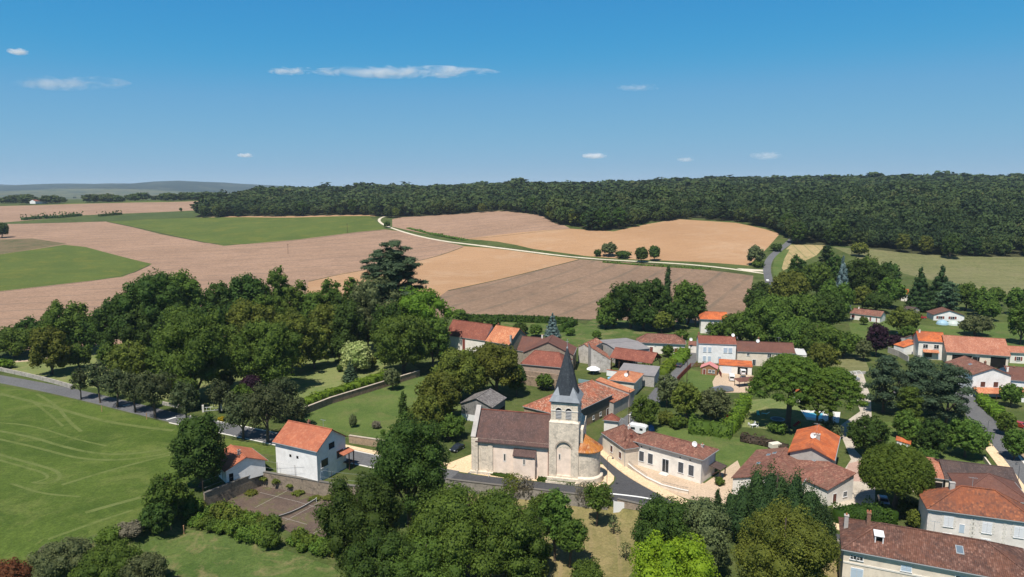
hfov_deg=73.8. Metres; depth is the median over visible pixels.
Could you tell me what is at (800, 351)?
outbuilding
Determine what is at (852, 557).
window
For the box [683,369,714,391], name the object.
garden lawn
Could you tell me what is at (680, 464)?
window
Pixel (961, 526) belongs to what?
window
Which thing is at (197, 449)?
tree
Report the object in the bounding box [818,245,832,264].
pine tree
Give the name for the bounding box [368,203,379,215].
tree
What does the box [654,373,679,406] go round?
tree
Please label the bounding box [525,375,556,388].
garden wall
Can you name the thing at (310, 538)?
bramble bush
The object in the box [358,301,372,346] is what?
tree
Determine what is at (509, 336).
barn
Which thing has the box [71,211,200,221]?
field
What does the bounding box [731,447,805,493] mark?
house
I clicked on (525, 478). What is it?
tree
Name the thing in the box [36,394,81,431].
mown line
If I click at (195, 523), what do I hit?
bramble bush
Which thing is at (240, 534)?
bramble bush
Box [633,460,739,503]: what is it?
yard
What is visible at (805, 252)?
field
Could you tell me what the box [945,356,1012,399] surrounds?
house
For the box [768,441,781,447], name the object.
trailer
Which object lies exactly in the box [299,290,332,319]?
tree
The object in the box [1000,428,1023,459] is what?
tree
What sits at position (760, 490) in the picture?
tree
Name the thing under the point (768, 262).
road
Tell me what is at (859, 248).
tree
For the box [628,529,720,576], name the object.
tree
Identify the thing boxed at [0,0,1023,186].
sky
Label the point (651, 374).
outbuilding
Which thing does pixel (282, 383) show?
tree
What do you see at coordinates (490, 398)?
barn
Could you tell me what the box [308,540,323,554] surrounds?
bramble bush
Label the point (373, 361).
tree
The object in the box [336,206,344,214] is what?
tree
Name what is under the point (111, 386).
street tree
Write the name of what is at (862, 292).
tree
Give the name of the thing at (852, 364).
lawn
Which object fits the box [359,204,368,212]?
tree
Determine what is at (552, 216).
tree
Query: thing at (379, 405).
garden lawn
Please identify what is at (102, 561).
shrub
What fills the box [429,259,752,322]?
field
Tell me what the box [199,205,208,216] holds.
tree
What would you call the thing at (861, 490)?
driveway
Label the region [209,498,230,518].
bramble bush
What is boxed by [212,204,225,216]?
tree
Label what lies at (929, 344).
house
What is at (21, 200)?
tree
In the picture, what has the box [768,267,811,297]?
tree
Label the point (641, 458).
window
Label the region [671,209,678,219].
tree
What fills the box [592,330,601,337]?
tree
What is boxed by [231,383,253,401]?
tree
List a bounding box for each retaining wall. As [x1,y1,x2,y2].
[202,462,366,505]
[445,478,607,509]
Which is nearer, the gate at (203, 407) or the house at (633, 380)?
the gate at (203, 407)
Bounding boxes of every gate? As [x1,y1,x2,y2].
[202,404,221,411]
[613,501,623,512]
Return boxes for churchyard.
[447,455,613,486]
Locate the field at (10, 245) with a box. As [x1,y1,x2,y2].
[0,238,65,253]
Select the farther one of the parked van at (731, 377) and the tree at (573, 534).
the parked van at (731, 377)
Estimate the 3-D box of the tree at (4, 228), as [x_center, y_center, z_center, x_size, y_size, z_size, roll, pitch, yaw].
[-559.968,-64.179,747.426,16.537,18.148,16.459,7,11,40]
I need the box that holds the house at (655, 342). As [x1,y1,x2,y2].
[636,333,686,353]
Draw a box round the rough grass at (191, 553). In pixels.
[24,520,343,576]
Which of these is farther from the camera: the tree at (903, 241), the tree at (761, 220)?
the tree at (761, 220)
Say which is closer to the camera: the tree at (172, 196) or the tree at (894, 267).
the tree at (894, 267)
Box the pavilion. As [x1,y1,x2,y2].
[602,413,620,430]
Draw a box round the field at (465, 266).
[307,246,577,298]
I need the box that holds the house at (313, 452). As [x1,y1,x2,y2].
[272,419,354,480]
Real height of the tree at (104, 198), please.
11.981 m
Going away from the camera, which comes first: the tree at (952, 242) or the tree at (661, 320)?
the tree at (661, 320)
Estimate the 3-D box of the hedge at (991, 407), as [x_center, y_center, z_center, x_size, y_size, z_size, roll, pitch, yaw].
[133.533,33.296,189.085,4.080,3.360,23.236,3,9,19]
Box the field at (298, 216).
[201,215,373,217]
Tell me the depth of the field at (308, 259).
601.98 m
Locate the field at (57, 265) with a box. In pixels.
[0,245,150,290]
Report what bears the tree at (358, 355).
on the park lawn at (322, 376)
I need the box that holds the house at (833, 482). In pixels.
[798,460,855,505]
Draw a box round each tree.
[0,197,9,202]
[0,222,8,237]
[0,324,34,356]
[3,195,20,202]
[13,314,40,352]
[17,196,33,203]
[20,194,37,198]
[27,325,70,374]
[36,195,60,202]
[36,299,90,347]
[51,197,62,202]
[64,314,100,348]
[67,342,93,368]
[69,367,88,399]
[83,194,97,201]
[83,359,109,402]
[87,292,142,346]
[94,342,116,366]
[98,196,110,201]
[98,368,125,406]
[103,340,146,380]
[110,267,189,343]
[113,195,122,201]
[118,304,156,356]
[118,371,141,412]
[126,196,136,200]
[131,192,151,199]
[135,370,171,418]
[137,501,174,533]
[141,346,178,375]
[141,470,188,508]
[147,304,238,399]
[150,301,186,347]
[158,192,169,199]
[159,268,211,315]
[163,369,189,398]
[164,193,177,199]
[167,411,228,487]
[169,380,199,418]
[170,376,200,403]
[176,192,192,199]
[188,192,201,199]
[195,302,228,338]
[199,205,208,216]
[201,191,211,197]
[204,280,231,315]
[204,378,229,412]
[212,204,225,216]
[216,370,235,385]
[222,301,237,337]
[222,323,250,368]
[222,391,240,406]
[222,393,257,439]
[224,297,275,338]
[226,272,270,303]
[231,318,303,386]
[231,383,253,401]
[232,203,243,216]
[239,375,263,397]
[241,381,289,442]
[249,205,259,214]
[251,294,279,320]
[260,205,268,215]
[262,376,299,421]
[263,265,291,314]
[267,204,279,215]
[270,307,316,373]
[276,206,286,215]
[281,279,308,316]
[282,397,310,420]
[292,202,303,214]
[297,200,307,215]
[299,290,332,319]
[302,322,330,368]
[308,301,336,342]
[309,206,317,213]
[310,471,404,576]
[319,277,341,303]
[322,205,332,213]
[328,296,369,343]
[329,293,347,305]
[329,335,348,360]
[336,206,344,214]
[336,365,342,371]
[339,340,373,371]
[341,525,415,576]
[342,277,357,300]
[348,199,356,212]
[348,275,401,333]
[353,239,429,302]
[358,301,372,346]
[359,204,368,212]
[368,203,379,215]
[368,357,376,367]
[368,409,450,527]
[369,301,402,343]
[370,314,438,374]
[372,198,383,215]
[374,530,473,576]
[382,368,400,389]
[383,205,394,217]
[392,207,398,215]
[395,285,456,343]
[397,391,407,419]
[403,480,520,576]
[407,394,444,425]
[413,206,424,215]
[413,429,437,453]
[414,368,462,415]
[416,318,450,366]
[426,201,442,213]
[429,346,485,401]
[436,412,466,438]
[443,200,458,212]
[454,308,466,319]
[460,203,469,211]
[470,340,521,391]
[477,498,548,576]
[478,203,485,211]
[485,315,500,326]
[486,200,496,209]
[498,200,508,210]
[502,472,524,498]
[508,201,514,209]
[508,365,526,396]
[513,322,527,331]
[518,476,534,491]
[521,199,529,212]
[526,197,537,213]
[528,491,548,514]
[529,324,542,336]
[532,200,540,214]
[535,373,553,389]
[535,538,552,562]
[537,487,573,560]
[549,208,557,221]
[555,206,569,221]
[555,516,589,567]
[564,327,575,334]
[568,209,580,225]
[575,481,589,497]
[580,213,588,228]
[582,208,598,228]
[582,481,612,526]
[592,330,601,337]
[595,207,611,230]
[595,292,628,326]
[596,312,617,328]
[601,241,617,255]
[608,280,652,328]
[608,515,620,533]
[612,207,626,228]
[618,542,630,559]
[624,211,638,225]
[625,303,659,329]
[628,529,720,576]
[629,394,660,423]
[631,492,692,546]
[632,208,646,220]
[634,247,648,261]
[640,206,649,219]
[643,277,671,326]
[649,245,660,260]
[651,211,662,219]
[652,311,675,331]
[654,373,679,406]
[659,205,674,220]
[660,300,690,328]
[660,345,673,356]
[669,382,701,417]
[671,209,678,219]
[671,279,705,324]
[682,209,691,218]
[682,494,731,569]
[687,296,708,326]
[698,386,733,420]
[705,209,713,219]
[705,321,724,335]
[714,203,727,220]
[718,310,763,340]
[719,458,837,539]
[730,494,841,576]
[733,208,747,221]
[735,301,789,341]
[742,286,771,308]
[746,244,765,261]
[748,216,760,223]
[750,281,771,293]
[752,293,786,306]
[758,210,767,226]
[765,315,813,349]
[766,216,774,226]
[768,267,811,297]
[779,213,795,234]
[779,291,825,323]
[782,217,800,233]
[785,224,804,242]
[787,222,807,243]
[787,253,807,272]
[797,319,842,350]
[800,262,833,292]
[806,342,841,368]
[810,291,849,326]
[811,495,837,548]
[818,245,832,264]
[818,278,856,312]
[822,228,838,244]
[825,252,841,281]
[828,331,864,356]
[831,219,849,245]
[845,257,877,304]
[846,412,893,450]
[850,242,868,256]
[851,231,870,243]
[854,285,872,308]
[854,339,872,360]
[859,317,868,324]
[860,355,911,412]
[861,290,892,309]
[863,253,878,265]
[864,261,897,291]
[865,322,889,356]
[876,276,908,308]
[880,261,901,279]
[884,306,923,329]
[887,334,900,348]
[891,409,915,434]
[894,355,942,411]
[894,386,924,420]
[896,233,912,251]
[897,325,917,336]
[897,418,923,448]
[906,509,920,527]
[915,418,949,455]
[918,235,933,252]
[918,362,977,424]
[934,281,961,310]
[941,233,962,258]
[945,416,994,457]
[954,281,977,310]
[957,314,996,335]
[967,237,983,254]
[968,286,998,309]
[973,300,1001,318]
[979,243,994,255]
[988,287,1005,302]
[996,241,1014,255]
[996,411,1018,431]
[998,383,1023,406]
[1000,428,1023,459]
[1003,287,1023,307]
[1006,301,1023,344]
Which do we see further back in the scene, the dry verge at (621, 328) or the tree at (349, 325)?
the dry verge at (621, 328)
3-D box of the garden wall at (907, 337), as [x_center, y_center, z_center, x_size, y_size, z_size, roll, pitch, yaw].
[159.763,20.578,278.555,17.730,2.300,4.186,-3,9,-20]
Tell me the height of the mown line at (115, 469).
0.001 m
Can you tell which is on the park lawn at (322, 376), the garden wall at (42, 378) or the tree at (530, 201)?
the garden wall at (42, 378)
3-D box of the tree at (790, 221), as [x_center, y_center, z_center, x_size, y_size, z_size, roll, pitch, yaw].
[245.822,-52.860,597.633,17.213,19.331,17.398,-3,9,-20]
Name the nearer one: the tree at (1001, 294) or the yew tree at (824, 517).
the yew tree at (824, 517)
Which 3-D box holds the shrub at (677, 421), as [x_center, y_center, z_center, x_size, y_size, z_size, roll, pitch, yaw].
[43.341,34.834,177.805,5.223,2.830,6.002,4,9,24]
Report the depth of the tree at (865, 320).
310.79 m
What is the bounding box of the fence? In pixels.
[677,363,690,380]
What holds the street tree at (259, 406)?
on the ground at (528, 395)
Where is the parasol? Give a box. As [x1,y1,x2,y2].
[587,366,599,373]
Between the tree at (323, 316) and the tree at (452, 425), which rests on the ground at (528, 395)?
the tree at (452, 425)
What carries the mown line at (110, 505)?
on the meadow
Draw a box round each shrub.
[0,358,15,367]
[0,556,34,576]
[24,535,94,576]
[67,536,143,576]
[93,525,122,544]
[114,519,143,538]
[117,551,169,576]
[348,414,356,426]
[371,421,380,427]
[471,317,482,322]
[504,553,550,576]
[570,557,605,576]
[593,249,600,255]
[615,250,631,257]
[657,410,673,424]
[668,414,687,427]
[674,329,688,339]
[714,476,725,485]
[752,260,765,266]
[766,421,787,434]
[769,243,781,250]
[812,419,843,435]
[897,495,918,517]
[919,447,939,458]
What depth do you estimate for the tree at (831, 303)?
282.67 m
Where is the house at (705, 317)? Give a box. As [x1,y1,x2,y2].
[699,311,726,332]
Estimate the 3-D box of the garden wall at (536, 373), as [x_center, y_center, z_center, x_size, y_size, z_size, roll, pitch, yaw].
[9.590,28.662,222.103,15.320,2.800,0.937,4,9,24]
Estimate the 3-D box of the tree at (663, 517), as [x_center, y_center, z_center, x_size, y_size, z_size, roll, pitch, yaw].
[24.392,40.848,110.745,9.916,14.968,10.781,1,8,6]
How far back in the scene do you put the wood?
860.36 m
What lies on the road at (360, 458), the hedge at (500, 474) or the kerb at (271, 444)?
the kerb at (271, 444)
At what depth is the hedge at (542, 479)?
145.35 m
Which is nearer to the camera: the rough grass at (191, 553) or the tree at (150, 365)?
the rough grass at (191, 553)
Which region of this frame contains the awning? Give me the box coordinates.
[734,376,753,385]
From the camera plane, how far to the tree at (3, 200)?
1351.89 m
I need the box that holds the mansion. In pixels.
[838,510,1023,576]
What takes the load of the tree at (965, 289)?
on the ground at (528, 395)
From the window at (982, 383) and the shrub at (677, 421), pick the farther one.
the window at (982, 383)
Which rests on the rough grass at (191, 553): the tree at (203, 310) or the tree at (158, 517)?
the tree at (158, 517)
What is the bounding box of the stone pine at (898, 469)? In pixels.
[857,441,937,508]
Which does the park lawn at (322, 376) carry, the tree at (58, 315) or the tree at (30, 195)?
the tree at (58, 315)
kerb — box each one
[169,422,373,467]
[214,420,378,455]
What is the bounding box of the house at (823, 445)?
[788,423,840,463]
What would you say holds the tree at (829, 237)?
on the wood floor
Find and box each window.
[321,457,328,468]
[328,440,334,450]
[336,448,342,459]
[638,450,643,461]
[647,453,652,464]
[678,461,683,473]
[688,464,693,476]
[849,554,856,560]
[850,567,863,576]
[856,556,863,561]
[900,565,911,572]
[924,352,932,357]
[943,516,953,527]
[958,524,964,532]
[980,381,985,386]
[981,522,992,534]
[993,382,998,387]
[1013,526,1023,538]
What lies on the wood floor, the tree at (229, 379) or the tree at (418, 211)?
the tree at (418, 211)
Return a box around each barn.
[459,388,506,420]
[485,323,526,350]
[517,334,544,363]
[520,350,572,373]
[522,335,576,367]
[522,379,613,425]
[599,384,628,414]
[924,456,944,487]
[933,458,1021,489]
[942,335,1010,367]
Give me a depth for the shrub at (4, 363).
235.90 m
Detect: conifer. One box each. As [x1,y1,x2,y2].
[341,361,358,382]
[544,312,560,337]
[664,265,672,301]
[835,256,851,311]
[903,267,932,311]
[928,264,953,310]
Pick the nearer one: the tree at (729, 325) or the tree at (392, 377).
the tree at (392, 377)
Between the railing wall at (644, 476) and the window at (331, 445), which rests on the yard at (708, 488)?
the railing wall at (644, 476)
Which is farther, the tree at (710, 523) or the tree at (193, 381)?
the tree at (193, 381)
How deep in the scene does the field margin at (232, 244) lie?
737.44 m
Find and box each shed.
[600,338,649,363]
[896,436,910,446]
[904,306,919,312]
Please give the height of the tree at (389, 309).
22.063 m
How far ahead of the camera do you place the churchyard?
152.34 m
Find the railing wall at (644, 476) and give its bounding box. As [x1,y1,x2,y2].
[628,461,688,493]
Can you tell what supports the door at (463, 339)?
in the farmhouse at (466, 334)
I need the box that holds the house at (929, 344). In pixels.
[913,329,943,359]
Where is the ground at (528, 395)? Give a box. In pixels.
[0,199,1023,576]
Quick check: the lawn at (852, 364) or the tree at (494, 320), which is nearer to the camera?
the lawn at (852, 364)
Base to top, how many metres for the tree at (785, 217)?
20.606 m
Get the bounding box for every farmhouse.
[30,199,47,203]
[447,319,493,350]
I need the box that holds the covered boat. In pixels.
[713,385,733,390]
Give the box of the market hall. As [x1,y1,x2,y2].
[610,343,661,368]
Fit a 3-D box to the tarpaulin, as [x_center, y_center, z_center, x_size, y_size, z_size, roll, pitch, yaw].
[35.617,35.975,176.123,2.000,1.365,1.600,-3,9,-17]
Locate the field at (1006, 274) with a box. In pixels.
[834,247,1023,293]
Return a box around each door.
[320,469,328,479]
[337,461,340,470]
[462,338,464,349]
[662,458,668,472]
[722,366,731,373]
[832,493,836,502]
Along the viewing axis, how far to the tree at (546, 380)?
209.61 m
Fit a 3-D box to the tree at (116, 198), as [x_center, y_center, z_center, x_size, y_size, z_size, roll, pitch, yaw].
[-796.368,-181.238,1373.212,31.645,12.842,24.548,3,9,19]
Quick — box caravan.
[628,422,647,433]
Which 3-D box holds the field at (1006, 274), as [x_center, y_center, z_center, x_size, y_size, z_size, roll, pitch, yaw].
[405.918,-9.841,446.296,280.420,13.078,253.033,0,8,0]
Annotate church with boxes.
[470,339,602,485]
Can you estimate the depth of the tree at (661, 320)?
292.73 m
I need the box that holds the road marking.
[613,493,650,498]
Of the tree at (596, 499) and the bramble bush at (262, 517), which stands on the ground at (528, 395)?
the bramble bush at (262, 517)
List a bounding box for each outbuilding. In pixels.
[218,444,267,482]
[578,338,602,363]
[588,341,610,371]
[596,377,634,406]
[618,363,659,386]
[688,341,696,352]
[794,348,806,356]
[893,339,913,354]
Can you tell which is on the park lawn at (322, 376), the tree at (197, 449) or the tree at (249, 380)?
the tree at (249, 380)
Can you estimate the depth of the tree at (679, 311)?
298.11 m
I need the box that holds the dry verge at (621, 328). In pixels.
[577,319,702,345]
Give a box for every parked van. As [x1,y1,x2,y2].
[728,373,734,380]
[740,369,745,374]
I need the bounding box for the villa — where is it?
[917,477,1023,547]
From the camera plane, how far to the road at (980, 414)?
175.46 m
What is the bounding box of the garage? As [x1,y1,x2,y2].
[719,359,752,374]
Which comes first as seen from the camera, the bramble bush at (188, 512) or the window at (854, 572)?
the window at (854, 572)
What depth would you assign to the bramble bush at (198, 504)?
135.58 m
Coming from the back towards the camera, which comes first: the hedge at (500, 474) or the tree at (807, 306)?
the tree at (807, 306)
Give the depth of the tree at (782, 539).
99.67 m
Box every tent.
[936,320,948,324]
[948,320,958,325]
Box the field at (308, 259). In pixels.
[0,222,464,349]
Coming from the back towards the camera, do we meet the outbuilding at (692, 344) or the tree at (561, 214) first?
the tree at (561, 214)
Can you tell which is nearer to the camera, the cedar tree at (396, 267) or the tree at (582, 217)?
the cedar tree at (396, 267)
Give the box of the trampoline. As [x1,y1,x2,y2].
[770,416,784,420]
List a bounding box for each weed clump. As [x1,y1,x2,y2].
[243,488,257,495]
[259,477,267,481]
[271,478,280,484]
[291,489,305,496]
[307,494,322,501]
[322,494,332,500]
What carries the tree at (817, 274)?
on the ground at (528, 395)
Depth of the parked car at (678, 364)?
237.85 m
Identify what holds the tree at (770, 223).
on the wood floor
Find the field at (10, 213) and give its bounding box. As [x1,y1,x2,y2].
[0,201,203,222]
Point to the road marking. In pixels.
(631, 495)
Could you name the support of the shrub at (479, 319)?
on the lawn at (576, 339)
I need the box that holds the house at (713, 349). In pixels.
[696,332,736,363]
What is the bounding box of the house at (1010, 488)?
[947,473,1023,503]
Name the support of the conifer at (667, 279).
on the dry verge at (621, 328)
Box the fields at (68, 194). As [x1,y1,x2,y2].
[0,189,228,199]
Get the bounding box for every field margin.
[0,265,149,291]
[25,217,192,223]
[109,222,379,244]
[308,247,461,281]
[447,260,576,290]
[492,246,753,274]
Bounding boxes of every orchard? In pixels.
[460,495,639,576]
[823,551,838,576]
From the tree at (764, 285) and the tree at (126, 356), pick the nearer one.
the tree at (126, 356)
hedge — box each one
[20,211,83,219]
[96,210,121,215]
[303,368,386,404]
[407,227,467,240]
[464,313,572,323]
[490,472,515,478]
[536,476,574,485]
[558,318,577,331]
[602,261,710,269]
[659,357,677,374]
[671,347,691,363]
[688,412,733,439]
[724,392,752,433]
[740,432,788,447]
[830,495,898,524]
[974,393,1012,422]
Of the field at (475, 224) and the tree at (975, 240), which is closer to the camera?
the tree at (975, 240)
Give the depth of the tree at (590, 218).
647.87 m
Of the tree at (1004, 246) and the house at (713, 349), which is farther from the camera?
the tree at (1004, 246)
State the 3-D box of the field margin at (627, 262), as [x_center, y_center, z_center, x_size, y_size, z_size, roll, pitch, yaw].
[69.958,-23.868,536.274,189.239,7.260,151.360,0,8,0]
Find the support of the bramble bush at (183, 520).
on the ground at (528, 395)
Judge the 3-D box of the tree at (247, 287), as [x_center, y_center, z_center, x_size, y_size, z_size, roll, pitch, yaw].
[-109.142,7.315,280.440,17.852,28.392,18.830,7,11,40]
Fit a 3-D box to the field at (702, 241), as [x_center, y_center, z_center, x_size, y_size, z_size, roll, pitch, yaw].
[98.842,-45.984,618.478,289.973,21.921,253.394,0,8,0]
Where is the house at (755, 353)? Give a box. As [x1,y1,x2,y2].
[736,337,795,365]
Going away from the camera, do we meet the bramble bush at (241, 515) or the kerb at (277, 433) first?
the bramble bush at (241, 515)
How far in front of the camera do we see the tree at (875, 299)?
337.25 m
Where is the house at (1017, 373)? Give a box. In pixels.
[997,365,1023,386]
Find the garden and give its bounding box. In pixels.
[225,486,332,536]
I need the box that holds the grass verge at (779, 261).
[773,249,788,276]
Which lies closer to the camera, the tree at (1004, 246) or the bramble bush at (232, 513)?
the bramble bush at (232, 513)
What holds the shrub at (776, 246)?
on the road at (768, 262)
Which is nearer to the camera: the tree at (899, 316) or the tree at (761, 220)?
the tree at (899, 316)
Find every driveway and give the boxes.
[713,372,752,392]
[833,374,874,507]
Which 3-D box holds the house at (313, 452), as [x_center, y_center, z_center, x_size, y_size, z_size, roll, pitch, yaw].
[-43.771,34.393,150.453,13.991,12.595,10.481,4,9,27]
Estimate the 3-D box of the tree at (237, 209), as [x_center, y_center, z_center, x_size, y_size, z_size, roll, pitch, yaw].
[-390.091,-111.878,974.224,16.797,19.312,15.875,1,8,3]
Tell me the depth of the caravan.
172.66 m
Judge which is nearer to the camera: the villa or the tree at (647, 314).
the villa
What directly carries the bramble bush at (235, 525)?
on the rough grass at (191, 553)
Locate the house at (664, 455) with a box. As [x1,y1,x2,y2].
[633,431,726,483]
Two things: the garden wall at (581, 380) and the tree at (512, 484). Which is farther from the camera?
the garden wall at (581, 380)
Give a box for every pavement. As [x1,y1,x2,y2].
[346,445,455,467]
[601,450,688,503]
[985,444,1023,491]
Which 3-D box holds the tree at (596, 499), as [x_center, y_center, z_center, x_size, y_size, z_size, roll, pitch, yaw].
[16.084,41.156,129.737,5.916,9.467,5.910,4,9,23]
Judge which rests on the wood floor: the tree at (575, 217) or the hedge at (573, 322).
the tree at (575, 217)
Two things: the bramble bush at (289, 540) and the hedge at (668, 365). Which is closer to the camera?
the bramble bush at (289, 540)
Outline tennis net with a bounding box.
[276,497,316,516]
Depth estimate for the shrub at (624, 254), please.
540.34 m
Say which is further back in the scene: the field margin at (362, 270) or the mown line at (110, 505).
the field margin at (362, 270)
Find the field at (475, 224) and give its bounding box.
[392,211,570,238]
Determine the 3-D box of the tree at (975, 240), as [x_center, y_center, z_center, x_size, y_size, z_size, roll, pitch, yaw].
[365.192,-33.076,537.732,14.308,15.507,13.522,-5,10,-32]
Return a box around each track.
[378,215,762,273]
[737,268,762,270]
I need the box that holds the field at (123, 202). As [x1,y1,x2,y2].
[46,200,197,204]
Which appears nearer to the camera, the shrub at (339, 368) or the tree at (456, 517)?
the tree at (456, 517)
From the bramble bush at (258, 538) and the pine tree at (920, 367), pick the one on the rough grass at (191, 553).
the bramble bush at (258, 538)
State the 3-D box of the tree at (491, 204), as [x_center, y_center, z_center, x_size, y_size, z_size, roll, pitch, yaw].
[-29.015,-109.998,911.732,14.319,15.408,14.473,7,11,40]
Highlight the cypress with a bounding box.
[714,489,722,511]
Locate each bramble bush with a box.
[177,489,195,506]
[178,514,190,523]
[180,506,196,518]
[183,497,203,509]
[186,517,194,527]
[190,512,206,520]
[191,516,203,528]
[195,499,205,513]
[197,514,215,529]
[203,503,212,513]
[204,518,221,530]
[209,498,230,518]
[211,518,230,533]
[219,500,237,517]
[224,504,243,519]
[225,517,245,534]
[231,509,253,521]
[233,525,250,541]
[242,524,260,543]
[243,510,263,521]
[244,520,255,527]
[248,526,266,543]
[254,531,267,545]
[255,514,266,522]
[255,518,266,526]
[259,530,282,547]
[260,519,280,531]
[264,512,282,529]
[285,534,300,545]
[291,526,309,544]
[295,542,307,552]
[301,533,317,544]
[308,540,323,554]
[316,536,328,543]
[317,539,331,556]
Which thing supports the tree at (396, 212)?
on the ground at (528, 395)
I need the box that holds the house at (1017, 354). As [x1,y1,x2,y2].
[1007,345,1023,363]
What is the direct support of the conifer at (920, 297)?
on the ground at (528, 395)
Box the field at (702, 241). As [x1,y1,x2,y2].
[467,219,779,265]
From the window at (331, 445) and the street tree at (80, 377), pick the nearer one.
the window at (331, 445)
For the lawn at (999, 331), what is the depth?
297.49 m
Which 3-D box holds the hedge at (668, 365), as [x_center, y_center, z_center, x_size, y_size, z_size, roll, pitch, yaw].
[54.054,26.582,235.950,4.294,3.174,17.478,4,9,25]
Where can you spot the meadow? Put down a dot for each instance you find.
(32, 521)
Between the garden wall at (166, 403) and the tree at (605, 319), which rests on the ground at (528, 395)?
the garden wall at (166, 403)
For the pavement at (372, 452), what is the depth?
162.43 m
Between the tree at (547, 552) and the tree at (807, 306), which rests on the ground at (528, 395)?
the tree at (807, 306)
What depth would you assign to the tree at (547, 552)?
113.60 m
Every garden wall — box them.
[0,367,73,388]
[162,401,178,407]
[306,370,419,413]
[348,435,382,446]
[525,370,558,378]
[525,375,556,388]
[578,379,595,382]
[607,369,617,375]
[617,498,644,510]
[888,347,908,360]
[901,335,912,340]
[983,456,990,464]
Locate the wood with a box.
[189,170,1023,251]
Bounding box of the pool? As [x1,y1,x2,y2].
[801,410,839,422]
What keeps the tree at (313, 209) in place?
on the field at (298, 216)
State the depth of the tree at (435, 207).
890.48 m
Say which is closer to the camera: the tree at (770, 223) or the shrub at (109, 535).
the shrub at (109, 535)
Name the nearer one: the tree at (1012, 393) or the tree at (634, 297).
the tree at (1012, 393)
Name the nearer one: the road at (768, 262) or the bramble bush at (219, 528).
the bramble bush at (219, 528)
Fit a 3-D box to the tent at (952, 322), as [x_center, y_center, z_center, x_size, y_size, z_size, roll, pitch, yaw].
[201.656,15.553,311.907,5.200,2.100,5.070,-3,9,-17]
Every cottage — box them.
[850,307,886,322]
[926,307,964,320]
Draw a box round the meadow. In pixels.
[0,386,222,566]
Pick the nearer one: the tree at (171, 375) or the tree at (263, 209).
the tree at (171, 375)
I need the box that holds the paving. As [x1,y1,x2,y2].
[847,461,861,481]
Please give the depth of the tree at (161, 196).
1435.13 m
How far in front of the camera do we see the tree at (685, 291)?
305.84 m
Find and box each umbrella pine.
[745,353,832,427]
[798,380,835,424]
[800,365,869,420]
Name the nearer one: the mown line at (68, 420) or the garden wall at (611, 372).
the mown line at (68, 420)
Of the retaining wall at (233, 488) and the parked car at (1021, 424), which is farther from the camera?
the parked car at (1021, 424)
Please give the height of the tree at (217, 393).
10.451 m
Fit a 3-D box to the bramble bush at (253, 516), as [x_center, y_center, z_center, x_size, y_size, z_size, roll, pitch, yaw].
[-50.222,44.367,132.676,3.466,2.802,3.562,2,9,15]
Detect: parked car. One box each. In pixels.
[449,443,464,452]
[676,362,682,366]
[877,495,889,503]
[1017,420,1023,428]
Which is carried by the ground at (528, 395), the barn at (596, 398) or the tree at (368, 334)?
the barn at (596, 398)
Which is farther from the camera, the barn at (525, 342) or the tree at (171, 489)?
the barn at (525, 342)
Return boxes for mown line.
[0,393,173,430]
[0,422,107,445]
[0,430,169,454]
[0,438,170,460]
[0,454,61,483]
[0,459,48,481]
[10,483,79,496]
[30,399,63,425]
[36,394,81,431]
[48,509,133,539]
[61,454,173,484]
[85,495,145,513]
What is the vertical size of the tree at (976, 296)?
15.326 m
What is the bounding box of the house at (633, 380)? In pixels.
[608,370,643,395]
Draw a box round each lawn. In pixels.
[0,342,418,411]
[224,438,275,454]
[299,377,463,438]
[454,318,617,347]
[652,426,789,466]
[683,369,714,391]
[741,398,846,431]
[814,357,868,371]
[849,321,1023,366]
[877,422,984,463]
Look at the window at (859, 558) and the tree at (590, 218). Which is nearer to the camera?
the window at (859, 558)
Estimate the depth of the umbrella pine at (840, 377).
169.21 m
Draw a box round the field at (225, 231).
[107,216,383,245]
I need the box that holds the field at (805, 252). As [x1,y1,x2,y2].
[782,245,823,269]
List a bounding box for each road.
[0,375,458,477]
[452,473,839,538]
[598,425,619,476]
[600,353,696,436]
[609,467,670,502]
[737,239,792,338]
[955,391,1023,483]
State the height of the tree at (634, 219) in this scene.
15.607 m
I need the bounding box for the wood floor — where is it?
[193,206,1023,256]
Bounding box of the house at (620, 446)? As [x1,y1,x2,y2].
[601,418,639,466]
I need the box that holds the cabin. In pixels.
[700,361,718,375]
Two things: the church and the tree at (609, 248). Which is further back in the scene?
the tree at (609, 248)
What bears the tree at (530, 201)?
on the wood floor
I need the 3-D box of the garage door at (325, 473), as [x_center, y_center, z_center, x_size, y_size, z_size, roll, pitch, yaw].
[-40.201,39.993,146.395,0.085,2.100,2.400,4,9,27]
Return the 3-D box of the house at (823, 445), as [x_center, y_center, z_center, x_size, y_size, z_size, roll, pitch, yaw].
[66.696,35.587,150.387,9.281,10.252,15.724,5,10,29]
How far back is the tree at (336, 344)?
242.12 m
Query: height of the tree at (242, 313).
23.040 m
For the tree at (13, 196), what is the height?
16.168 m
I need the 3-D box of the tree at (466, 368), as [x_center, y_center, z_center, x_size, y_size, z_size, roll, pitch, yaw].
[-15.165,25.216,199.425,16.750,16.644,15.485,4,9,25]
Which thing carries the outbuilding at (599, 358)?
on the ground at (528, 395)
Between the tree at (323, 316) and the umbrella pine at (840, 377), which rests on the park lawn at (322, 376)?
the tree at (323, 316)
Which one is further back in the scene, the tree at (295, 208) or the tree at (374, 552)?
the tree at (295, 208)
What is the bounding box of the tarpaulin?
[648,424,654,430]
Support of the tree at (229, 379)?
on the park lawn at (322, 376)
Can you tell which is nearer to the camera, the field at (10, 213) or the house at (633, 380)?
the house at (633, 380)

